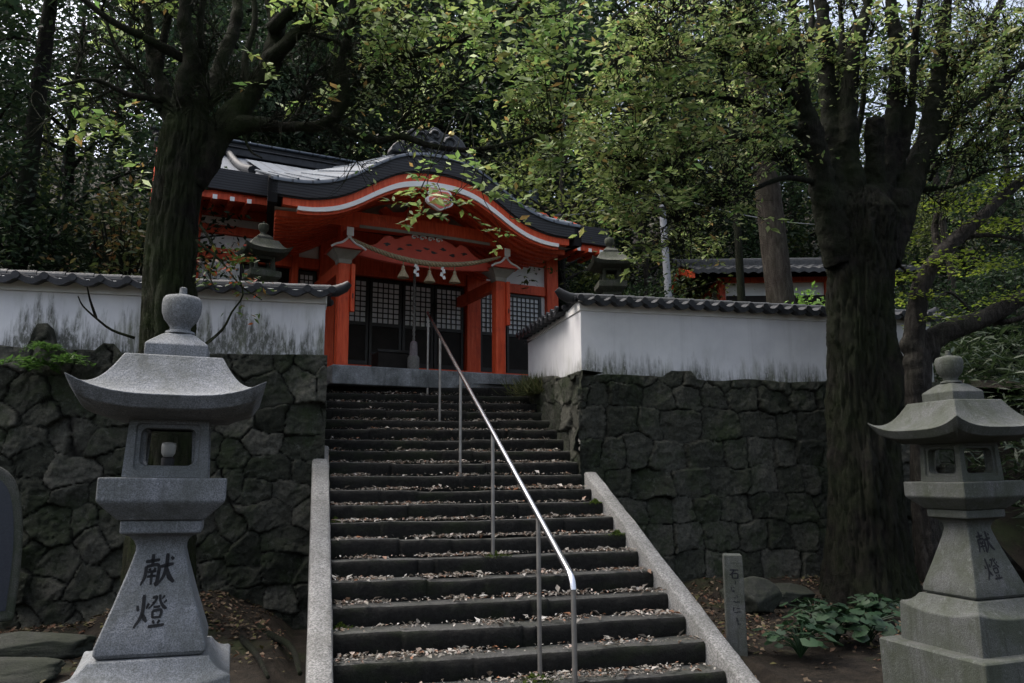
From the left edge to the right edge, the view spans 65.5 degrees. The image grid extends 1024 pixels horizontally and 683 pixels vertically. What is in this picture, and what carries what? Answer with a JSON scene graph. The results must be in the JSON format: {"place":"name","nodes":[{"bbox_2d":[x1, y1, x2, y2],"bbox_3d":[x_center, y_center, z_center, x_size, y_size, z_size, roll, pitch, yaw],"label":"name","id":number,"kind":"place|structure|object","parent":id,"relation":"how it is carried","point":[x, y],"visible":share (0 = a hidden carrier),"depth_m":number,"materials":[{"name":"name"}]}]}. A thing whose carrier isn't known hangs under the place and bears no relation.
{"place":"outdoors","nodes":[
{"label":"outdoors","id":0,"kind":"place"},
{"bbox_2d":[0,482,1023,682],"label":"ground","id":1,"kind":"structure","parent":0,"point":[857,666],"depth_m":7.79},
{"bbox_2d":[0,467,22,621],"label":"stone monument","id":2,"kind":"object","parent":1,"relation":"on","point":[11,529],"visible":1,"depth_m":8.10,"materials":[{"name":"stone"}]},
{"bbox_2d":[0,657,65,682],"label":"rock","id":3,"kind":"object","parent":1,"relation":"on","point":[25,669],"visible":1,"depth_m":6.45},
{"bbox_2d":[0,631,96,659],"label":"rock","id":4,"kind":"object","parent":1,"relation":"on","point":[62,646],"visible":0.81,"depth_m":7.20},
{"bbox_2d":[0,323,326,629],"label":"stone wall","id":5,"kind":"structure","parent":1,"relation":"on","point":[62,449],"depth_m":9.21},
{"bbox_2d":[0,354,60,374],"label":"fern","id":6,"kind":"object","parent":5,"relation":"attached to","point":[31,364],"visible":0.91,"depth_m":8.91,"materials":[{"name":"green plant"}]},
{"bbox_2d":[19,340,67,352],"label":"fern","id":7,"kind":"object","parent":5,"relation":"attached to","point":[44,346],"visible":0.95,"depth_m":9.04,"materials":[{"name":"green plant"}]},
{"bbox_2d":[21,350,95,367],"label":"fern","id":8,"kind":"object","parent":5,"relation":"attached to","point":[65,358],"visible":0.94,"depth_m":9.01,"materials":[{"name":"green plant"}]},
{"bbox_2d":[0,269,351,354],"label":"plaster wall","id":9,"kind":"structure","parent":5,"relation":"on","point":[291,319],"depth_m":9.75,"materials":[{"name":"paint"}]},
{"bbox_2d":[62,287,266,682],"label":"stone lantern","id":10,"kind":"object","parent":1,"relation":"on","point":[176,377],"visible":1,"depth_m":3.85,"materials":[{"name":"stone"}]},
{"bbox_2d":[238,634,269,678],"bbox_3d":[-2.417,2.852,7.353,0.103,0.080,2.228,4,-11,-26],"label":"tree root","id":11,"kind":"object","parent":1,"relation":"on","point":[246,643],"visible":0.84,"depth_m":7.21,"materials":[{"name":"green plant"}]},
{"bbox_2d":[257,622,301,675],"bbox_3d":[-2.451,2.977,8.101,0.183,0.100,3.604,4,-11,-26],"label":"tree root","id":12,"kind":"object","parent":1,"relation":"on","point":[285,642],"visible":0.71,"depth_m":7.60,"materials":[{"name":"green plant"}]},
{"bbox_2d":[0,0,620,585],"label":"broadleaf tree","id":13,"kind":"object","parent":1,"relation":"on","point":[194,140],"visible":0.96,"depth_m":8.84,"materials":[{"name":"green plant"}]},
{"bbox_2d":[305,446,332,682],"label":"stair kerb","id":14,"kind":"structure","parent":1,"relation":"on","point":[319,659],"depth_m":7.12,"materials":[{"name":"stone"}]},
{"bbox_2d":[325,386,725,682],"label":"stone staircase","id":15,"kind":"structure","parent":1,"relation":"on","point":[438,632],"depth_m":8.03,"materials":[{"name":"stone"}]},
{"bbox_2d":[330,498,625,682],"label":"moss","id":16,"kind":"object","parent":15,"relation":"on","point":[496,555],"visible":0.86,"depth_m":6.88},
{"bbox_2d":[426,311,577,682],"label":"handrail","id":17,"kind":"object","parent":15,"relation":"on","point":[541,523],"visible":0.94,"depth_m":6.95,"materials":[{"name":"silver metal"}]},
{"bbox_2d":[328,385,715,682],"bbox_3d":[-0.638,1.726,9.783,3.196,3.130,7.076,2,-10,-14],"label":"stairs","id":18,"kind":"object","parent":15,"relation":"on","point":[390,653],"visible":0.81,"depth_m":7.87,"materials":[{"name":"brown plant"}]},
{"bbox_2d":[584,472,759,682],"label":"stair kerb","id":19,"kind":"structure","parent":1,"relation":"on","point":[721,653],"depth_m":7.61,"materials":[{"name":"stone"}]},
{"bbox_2d":[722,553,747,655],"bbox_3d":[2.068,2.446,7.394,0.176,0.915,0.177,-2,-10,10],"label":"stone marker","id":20,"kind":"object","parent":1,"relation":"on","point":[735,612],"visible":0.96,"depth_m":7.32,"materials":[{"name":"stone"}]},
{"bbox_2d":[519,370,967,581],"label":"stone wall","id":21,"kind":"structure","parent":1,"relation":"on","point":[699,477],"depth_m":11.00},
{"bbox_2d":[516,287,945,381],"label":"plaster wall","id":22,"kind":"structure","parent":21,"relation":"on","point":[710,339],"depth_m":11.58,"materials":[{"name":"paint"}]},
{"bbox_2d":[744,576,781,613],"bbox_3d":[2.799,2.977,9.216,0.625,0.497,0.480,8,-13,-42],"label":"rock","id":23,"kind":"object","parent":1,"relation":"on","point":[763,595],"visible":0.55,"depth_m":9.06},
{"bbox_2d":[564,0,1023,608],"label":"pollard tree","id":24,"kind":"object","parent":1,"relation":"on","point":[864,218],"visible":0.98,"depth_m":10.52,"materials":[{"name":"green plant"}]},
{"bbox_2d":[774,583,814,608],"bbox_3d":[3.340,3.190,9.960,0.932,0.285,0.670,4,-10,-25],"label":"rock","id":25,"kind":"object","parent":1,"relation":"on","point":[790,592],"visible":0.45,"depth_m":9.76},
{"bbox_2d":[751,615,843,657],"bbox_3d":[2.567,2.654,7.141,0.704,0.363,0.662,1,-10,-8],"label":"leafy plant","id":26,"kind":"object","parent":1,"relation":"on","point":[801,644],"visible":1,"depth_m":7.11,"materials":[{"name":"green plant"}]},
{"bbox_2d":[779,597,848,619],"bbox_3d":[3.258,2.920,8.598,0.715,0.308,0.727,3,-10,-22],"label":"leafy plant","id":27,"kind":"object","parent":1,"relation":"on","point":[809,603],"visible":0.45,"depth_m":8.59,"materials":[{"name":"green plant"}]},
{"bbox_2d":[782,602,875,645],"bbox_3d":[3.067,2.713,7.686,0.890,0.417,0.751,-2,-10,8],"label":"leafy plant","id":28,"kind":"object","parent":1,"relation":"on","point":[835,625],"visible":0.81,"depth_m":7.57,"materials":[{"name":"green plant"}]},
{"bbox_2d":[838,605,900,645],"bbox_3d":[3.425,2.736,7.641,0.718,0.354,0.890,-3,-10,17],"label":"leafy plant","id":29,"kind":"object","parent":1,"relation":"on","point":[866,628],"visible":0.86,"depth_m":7.49,"materials":[{"name":"green plant"}]},
{"bbox_2d":[846,593,903,618],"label":"leafy plant","id":30,"kind":"object","parent":1,"relation":"on","point":[876,605],"visible":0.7,"depth_m":8.69,"materials":[{"name":"green plant"}]},
{"bbox_2d":[867,350,1023,682],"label":"stone lantern","id":31,"kind":"object","parent":1,"relation":"on","point":[962,618],"visible":1,"depth_m":5.61,"materials":[{"name":"stone"}]},
{"bbox_2d":[895,132,1023,583],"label":"maple tree","id":32,"kind":"object","parent":1,"relation":"on","point":[920,345],"visible":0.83,"depth_m":11.44,"materials":[{"name":"plant"}]},
{"bbox_2d":[0,144,1023,387],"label":"hillside","id":33,"kind":"structure","parent":0,"point":[987,383],"depth_m":40.70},
{"bbox_2d":[0,0,94,269],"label":"forest tree","id":34,"kind":"object","parent":33,"relation":"on","point":[16,61],"visible":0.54,"depth_m":11.69,"materials":[{"name":"green plant"}]},
{"bbox_2d":[0,171,105,270],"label":"evergreen bush","id":35,"kind":"object","parent":33,"relation":"on","point":[49,213],"visible":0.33,"depth_m":11.33,"materials":[{"name":"green plant"}]},
{"bbox_2d":[0,87,108,267],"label":"forest tree","id":36,"kind":"object","parent":33,"relation":"on","point":[12,143],"visible":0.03,"depth_m":21.79,"materials":[{"name":"green plant"}]},
{"bbox_2d":[0,132,110,272],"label":"evergreen bush","id":37,"kind":"object","parent":33,"relation":"on","point":[9,200],"visible":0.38,"depth_m":11.10,"materials":[{"name":"green plant"}]},
{"bbox_2d":[0,0,137,176],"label":"forest tree","id":38,"kind":"object","parent":33,"relation":"on","point":[53,56],"visible":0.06,"depth_m":27.33,"materials":[{"name":"green plant"}]},
{"bbox_2d":[0,111,143,269],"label":"forest tree","id":39,"kind":"object","parent":33,"relation":"on","point":[53,171],"visible":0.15,"depth_m":20.88,"materials":[{"name":"green plant"}]},
{"bbox_2d":[0,0,173,267],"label":"forest tree","id":40,"kind":"object","parent":33,"relation":"on","point":[11,59],"visible":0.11,"depth_m":23.03,"materials":[{"name":"green plant"}]},
{"bbox_2d":[46,72,158,271],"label":"forest tree","id":41,"kind":"object","parent":33,"relation":"on","point":[120,164],"visible":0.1,"depth_m":22.99,"materials":[{"name":"green plant"}]},
{"bbox_2d":[35,0,169,266],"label":"forest tree","id":42,"kind":"object","parent":33,"relation":"on","point":[87,165],"visible":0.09,"depth_m":27.42,"materials":[{"name":"green plant"}]},
{"bbox_2d":[10,166,206,273],"bbox_3d":[-6.258,-0.618,12.291,3.027,4.050,3.759,3,-10,-21],"label":"evergreen bush","id":43,"kind":"object","parent":33,"relation":"on","point":[81,239],"visible":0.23,"depth_m":11.75,"materials":[{"name":"green plant"}]},
{"bbox_2d":[0,0,226,273],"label":"forest tree","id":44,"kind":"object","parent":33,"relation":"on","point":[68,149],"visible":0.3,"depth_m":13.16,"materials":[{"name":"green plant"}]},
{"bbox_2d":[37,174,202,275],"bbox_3d":[-5.525,-1.004,11.092,2.296,2.837,1.533,-1,-10,6],"label":"camellia","id":45,"kind":"object","parent":33,"relation":"on","point":[122,262],"visible":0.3,"depth_m":11.05,"materials":[{"name":"green plant"}]},
{"bbox_2d":[0,0,246,269],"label":"slender tree","id":46,"kind":"object","parent":33,"relation":"on","point":[49,7],"visible":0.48,"depth_m":11.81,"materials":[{"name":"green plant"}]},
{"bbox_2d":[29,0,245,215],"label":"forest tree","id":47,"kind":"object","parent":33,"relation":"on","point":[129,129],"visible":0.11,"depth_m":23.89,"materials":[{"name":"green plant"}]},
{"bbox_2d":[45,177,250,280],"bbox_3d":[-5.976,-0.540,13.220,3.851,4.288,3.148,6,-12,-35],"label":"evergreen bush","id":48,"kind":"object","parent":33,"relation":"on","point":[222,220],"visible":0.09,"depth_m":13.48,"materials":[{"name":"green plant"}]},
{"bbox_2d":[50,0,281,272],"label":"forest tree","id":49,"kind":"object","parent":33,"relation":"on","point":[150,143],"visible":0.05,"depth_m":22.26,"materials":[{"name":"green plant"}]},
{"bbox_2d":[73,0,259,191],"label":"forest tree","id":50,"kind":"object","parent":33,"relation":"on","point":[249,16],"visible":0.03,"depth_m":25.35,"materials":[{"name":"green plant"}]},
{"bbox_2d":[61,0,281,186],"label":"forest tree","id":51,"kind":"object","parent":33,"relation":"on","point":[178,62],"visible":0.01,"depth_m":30.56,"materials":[{"name":"green plant"}]},
{"bbox_2d":[103,0,304,196],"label":"forest tree","id":52,"kind":"object","parent":33,"relation":"on","point":[244,29],"visible":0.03,"depth_m":25.43,"materials":[{"name":"green plant"}]},
{"bbox_2d":[128,4,327,215],"bbox_3d":[-7.721,-4.156,22.345,6.008,11.101,6.420,5,-11,-30],"label":"forest tree","id":53,"kind":"object","parent":33,"relation":"on","point":[248,135],"visible":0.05,"depth_m":22.34,"materials":[{"name":"green plant"}]},
{"bbox_2d":[233,221,292,281],"bbox_3d":[-3.763,-0.796,11.933,0.776,2.083,0.776,6,-11,-34],"label":"stone lantern","id":54,"kind":"object","parent":33,"relation":"on","point":[266,248],"visible":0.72,"depth_m":11.85,"materials":[{"name":"stone"}]},
{"bbox_2d":[194,0,429,157],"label":"forest tree","id":55,"kind":"object","parent":33,"relation":"on","point":[301,135],"visible":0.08,"depth_m":21.79,"materials":[{"name":"green plant"}]},
{"bbox_2d":[232,0,453,161],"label":"forest tree","id":56,"kind":"object","parent":33,"relation":"on","point":[286,133],"visible":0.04,"depth_m":24.81,"materials":[{"name":"green plant"}]},
{"bbox_2d":[231,13,476,158],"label":"forest tree","id":57,"kind":"object","parent":33,"relation":"on","point":[445,108],"visible":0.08,"depth_m":21.82,"materials":[{"name":"green plant"}]},
{"bbox_2d":[143,125,608,387],"bbox_3d":[-2.990,-1.455,17.114,9.200,5.730,9.272,4,-11,-27],"label":"shrine","id":58,"kind":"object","parent":33,"relation":"on","point":[482,314],"visible":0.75,"depth_m":14.10,"materials":[{"name":"painted wood"},{"name":"tile"},{"name":"stone"}]},
{"bbox_2d":[298,271,315,284],"bbox_3d":[-3.795,-0.458,14.582,0.340,1.680,0.060,4,-11,-27],"label":"window","id":59,"kind":"structure","parent":58,"relation":"in","point":[304,277],"depth_m":14.69,"materials":[{"name":"black paint"}]},
{"bbox_2d":[333,277,368,364],"bbox_3d":[-3.021,-0.398,14.975,0.640,1.680,0.060,4,-11,-27],"label":"lattice door","id":60,"kind":"structure","parent":58,"relation":"in","point":[358,319],"depth_m":15.01,"materials":[{"name":"black paint"}]},
{"bbox_2d":[368,279,401,364],"bbox_3d":[-2.434,-0.352,15.273,0.640,1.680,0.060,4,-11,-27],"label":"lattice door","id":61,"kind":"structure","parent":58,"relation":"in","point":[385,296],"depth_m":15.28,"materials":[{"name":"black paint"}]},
{"bbox_2d":[370,349,409,367],"bbox_3d":[-2.151,0.399,14.026,0.600,0.445,0.440,4,-11,-27],"label":"offering box","id":62,"kind":"object","parent":58,"relation":"on","point":[389,358],"visible":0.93,"depth_m":13.86,"materials":[{"name":"black paint"}]},
{"bbox_2d":[407,267,419,368],"bbox_3d":[-1.707,-0.596,13.891,0.210,2.256,0.210,4,-11,-27],"label":"bell rope","id":63,"kind":"object","parent":58,"relation":"hanging from","point":[413,362],"visible":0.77,"depth_m":13.73,"materials":[{"name":"grey fabric"}]},
{"bbox_2d":[401,282,433,368],"bbox_3d":[-1.847,-0.306,15.571,0.640,1.680,0.060,4,-11,-27],"label":"lattice door","id":64,"kind":"structure","parent":58,"relation":"in","point":[424,296],"depth_m":15.57,"materials":[{"name":"black paint"}]},
{"bbox_2d":[349,238,500,283],"bbox_3d":[-1.433,-1.311,13.494,2.773,0.623,0.195,4,-11,-27],"label":"straw rope","id":65,"kind":"object","parent":58,"relation":"hanging from","point":[429,278],"visible":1,"depth_m":13.43,"materials":[{"name":"fabric"}]},
{"bbox_2d":[433,286,463,370],"bbox_3d":[-1.264,-0.260,15.867,0.630,1.680,0.060,4,-11,-27],"label":"lattice door","id":66,"kind":"structure","parent":58,"relation":"in","point":[448,318],"depth_m":15.87,"materials":[{"name":"black paint"}]},
{"bbox_2d":[481,294,505,371],"bbox_3d":[-0.402,-0.193,16.304,0.590,1.680,0.060,4,-11,-27],"label":"lattice door","id":67,"kind":"structure","parent":58,"relation":"in","point":[486,302],"depth_m":16.23,"materials":[{"name":"black paint"}]},
{"bbox_2d":[506,294,540,373],"bbox_3d":[0.244,-0.143,16.632,0.820,1.680,0.060,4,-11,-27],"label":"lattice door","id":68,"kind":"structure","parent":58,"relation":"in","point":[524,309],"depth_m":16.58,"materials":[{"name":"black paint"}]},
{"bbox_2d":[285,1,466,160],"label":"forest tree","id":69,"kind":"object","parent":33,"relation":"on","point":[382,117],"visible":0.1,"depth_m":21.93,"materials":[{"name":"green plant"}]},
{"bbox_2d":[315,0,534,182],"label":"forest tree","id":70,"kind":"object","parent":33,"relation":"on","point":[435,5],"visible":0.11,"depth_m":24.38,"materials":[{"name":"green plant"}]},
{"bbox_2d":[324,0,590,212],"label":"forest tree","id":71,"kind":"object","parent":33,"relation":"on","point":[461,118],"visible":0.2,"depth_m":22.02,"materials":[{"name":"green plant"}]},
{"bbox_2d":[361,0,616,274],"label":"forest tree","id":72,"kind":"object","parent":33,"relation":"on","point":[491,87],"visible":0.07,"depth_m":25.97,"materials":[{"name":"green plant"}]},
{"bbox_2d":[494,371,545,402],"bbox_3d":[0.296,0.735,12.708,1.246,0.590,1.147,2,-10,-14],"label":"grass tuft","id":73,"kind":"object","parent":33,"relation":"on","point":[529,386],"visible":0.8,"depth_m":12.57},
{"bbox_2d":[403,0,661,292],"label":"forest tree","id":74,"kind":"object","parent":33,"relation":"on","point":[575,182],"visible":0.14,"depth_m":23.94,"materials":[{"name":"green plant"}]},
{"bbox_2d":[463,34,628,286],"bbox_3d":[0.570,-4.271,24.716,6.240,11.795,5.783,2,-10,-15],"label":"forest tree","id":75,"kind":"object","parent":33,"relation":"on","point":[543,99],"visible":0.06,"depth_m":24.39,"materials":[{"name":"green plant"}]},
{"bbox_2d":[457,87,661,306],"bbox_3d":[0.957,-2.177,18.582,5.238,8.470,6.746,-1,-9,1],"label":"forest tree","id":76,"kind":"object","parent":33,"relation":"on","point":[562,265],"visible":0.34,"depth_m":18.51,"materials":[{"name":"green plant"}]},
{"bbox_2d":[496,0,654,260],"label":"forest tree","id":77,"kind":"object","parent":33,"relation":"on","point":[607,12],"visible":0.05,"depth_m":41.31,"materials":[{"name":"green plant"}]},
{"bbox_2d":[558,271,597,304],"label":"evergreen bush","id":78,"kind":"object","parent":33,"relation":"on","point":[582,286],"visible":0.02,"depth_m":17.29,"materials":[{"name":"green plant"}]},
{"bbox_2d":[499,0,694,291],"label":"forest tree","id":79,"kind":"object","parent":33,"relation":"on","point":[588,30],"visible":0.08,"depth_m":29.16,"materials":[{"name":"green plant"}]},
{"bbox_2d":[586,236,634,294],"bbox_3d":[1.626,-0.715,13.082,0.786,2.109,0.786,0,-10,-4],"label":"stone lantern","id":80,"kind":"object","parent":33,"relation":"on","point":[608,259],"visible":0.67,"depth_m":12.95,"materials":[{"name":"stone"}]},
{"bbox_2d":[545,0,679,284],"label":"forest tree","id":81,"kind":"object","parent":33,"relation":"on","point":[603,103],"visible":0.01,"depth_m":36.43,"materials":[{"name":"green plant"}]},
{"bbox_2d":[555,8,757,296],"bbox_3d":[4.399,-4.985,25.663,7.995,13.182,7.224,-8,-12,38],"label":"forest tree","id":82,"kind":"object","parent":33,"relation":"on","point":[586,63],"visible":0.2,"depth_m":25.29,"materials":[{"name":"green plant"}]},
{"bbox_2d":[564,103,754,299],"bbox_3d":[3.856,-2.112,22.149,6.780,8.822,5.229,1,-10,-10],"label":"forest tree","id":83,"kind":"object","parent":33,"relation":"on","point":[646,273],"visible":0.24,"depth_m":22.07,"materials":[{"name":"green plant"}]},
{"bbox_2d":[648,193,671,296],"bbox_3d":[3.770,-1.105,19.549,0.750,5.588,0.234,2,-10,-14],"label":"utility pole","id":84,"kind":"object","parent":33,"relation":"on","point":[667,260],"visible":0.2,"depth_m":19.64,"materials":[{"name":"concrete"}]},
{"bbox_2d":[622,262,712,299],"bbox_3d":[2.695,0.122,16.179,2.809,3.573,3.261,7,-12,-37],"label":"evergreen bush","id":85,"kind":"object","parent":33,"relation":"on","point":[628,290],"visible":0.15,"depth_m":16.36,"materials":[{"name":"green plant"}]},
{"bbox_2d":[620,0,756,296],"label":"forest tree","id":86,"kind":"object","parent":33,"relation":"on","point":[704,250],"visible":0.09,"depth_m":29.70,"materials":[{"name":"green plant"}]},
{"bbox_2d":[632,154,761,293],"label":"forest tree","id":87,"kind":"object","parent":33,"relation":"on","point":[753,240],"visible":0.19,"depth_m":25.19,"materials":[{"name":"green plant"}]},
{"bbox_2d":[583,0,846,300],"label":"slender tree","id":88,"kind":"object","parent":33,"relation":"on","point":[740,282],"visible":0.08,"depth_m":17.54,"materials":[{"name":"green plant"}]},
{"bbox_2d":[658,43,863,257],"bbox_3d":[8.166,-5.262,27.027,6.791,13.182,8.145,-1,-10,5],"label":"forest tree","id":89,"kind":"object","parent":33,"relation":"on","point":[798,187],"visible":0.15,"depth_m":26.04,"materials":[{"name":"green plant"}]},
{"bbox_2d":[672,0,874,303],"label":"cedar tree","id":90,"kind":"object","parent":33,"relation":"on","point":[778,280],"visible":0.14,"depth_m":18.73,"materials":[{"name":"brown plant"}]},
{"bbox_2d":[707,6,880,257],"bbox_3d":[11.291,-5.984,30.615,7.120,13.182,7.659,3,-10,-21],"label":"forest tree","id":91,"kind":"object","parent":33,"relation":"on","point":[810,241],"visible":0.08,"depth_m":29.50,"materials":[{"name":"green plant"}]},
{"bbox_2d":[672,258,920,304],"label":"side hall","id":92,"kind":"structure","parent":33,"relation":"on","point":[806,272],"depth_m":21.38,"materials":[{"name":"tile"}]},
{"bbox_2d":[702,23,920,257],"bbox_3d":[10.595,-5.766,30.198,9.574,12.351,6.924,0,-10,-4],"label":"forest tree","id":93,"kind":"object","parent":33,"relation":"on","point":[796,219],"visible":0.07,"depth_m":29.95,"materials":[{"name":"plant"}]},
{"bbox_2d":[800,149,969,323],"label":"forest tree","id":94,"kind":"object","parent":33,"relation":"on","point":[925,254],"visible":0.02,"depth_m":22.56,"materials":[{"name":"green plant"}]},
{"bbox_2d":[825,173,956,341],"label":"forest tree","id":95,"kind":"object","parent":33,"relation":"on","point":[925,227],"visible":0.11,"depth_m":21.02,"materials":[{"name":"green plant"}]},
{"bbox_2d":[801,0,1022,375],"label":"slender tree","id":96,"kind":"object","parent":33,"relation":"on","point":[935,178],"visible":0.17,"depth_m":17.46,"materials":[{"name":"green plant"}]},
{"bbox_2d":[879,5,1023,301],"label":"forest tree","id":97,"kind":"object","parent":33,"relation":"on","point":[918,110],"visible":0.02,"depth_m":34.10,"materials":[{"name":"green plant"}]},
{"bbox_2d":[894,261,1023,380],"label":"evergreen bush","id":98,"kind":"object","parent":33,"relation":"on","point":[954,302],"visible":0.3,"depth_m":15.86,"materials":[{"name":"green plant"}]},
{"bbox_2d":[895,111,1023,376],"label":"forest tree","id":99,"kind":"object","parent":33,"relation":"on","point":[960,256],"visible":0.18,"depth_m":21.50,"materials":[{"name":"green plant"}]},
{"bbox_2d":[902,151,1023,323],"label":"forest tree","id":100,"kind":"object","parent":33,"relation":"on","point":[940,290],"visible":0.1,"depth_m":28.86,"materials":[{"name":"green plant"}]},
{"bbox_2d":[910,51,1023,352],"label":"forest tree","id":101,"kind":"object","parent":33,"relation":"on","point":[1010,208],"visible":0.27,"depth_m":21.19,"materials":[{"name":"green plant"}]},
{"bbox_2d":[925,129,1023,325],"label":"forest tree","id":102,"kind":"object","parent":33,"relation":"on","point":[994,213],"visible":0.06,"depth_m":30.14,"materials":[{"name":"green plant"}]},
{"bbox_2d":[932,232,1023,379],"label":"evergreen bush","id":103,"kind":"object","parent":33,"relation":"on","point":[998,282],"visible":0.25,"depth_m":16.78,"materials":[{"name":"green plant"}]},
{"bbox_2d":[939,245,1023,379],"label":"evergreen bush","id":104,"kind":"object","parent":33,"relation":"on","point":[1012,279],"visible":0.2,"depth_m":16.45,"materials":[{"name":"green plant"}]},
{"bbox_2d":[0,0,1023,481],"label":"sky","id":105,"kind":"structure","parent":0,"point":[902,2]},
{"bbox_2d":[966,387,1023,569],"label":"bank","id":106,"kind":"structure","parent":0,"point":[1008,535],"depth_m":11.46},
{"bbox_2d":[929,312,1023,531],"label":"bamboo grass","id":107,"kind":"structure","parent":106,"relation":"on","point":[966,355],"depth_m":13.56,"materials":[{"name":"green plant"}]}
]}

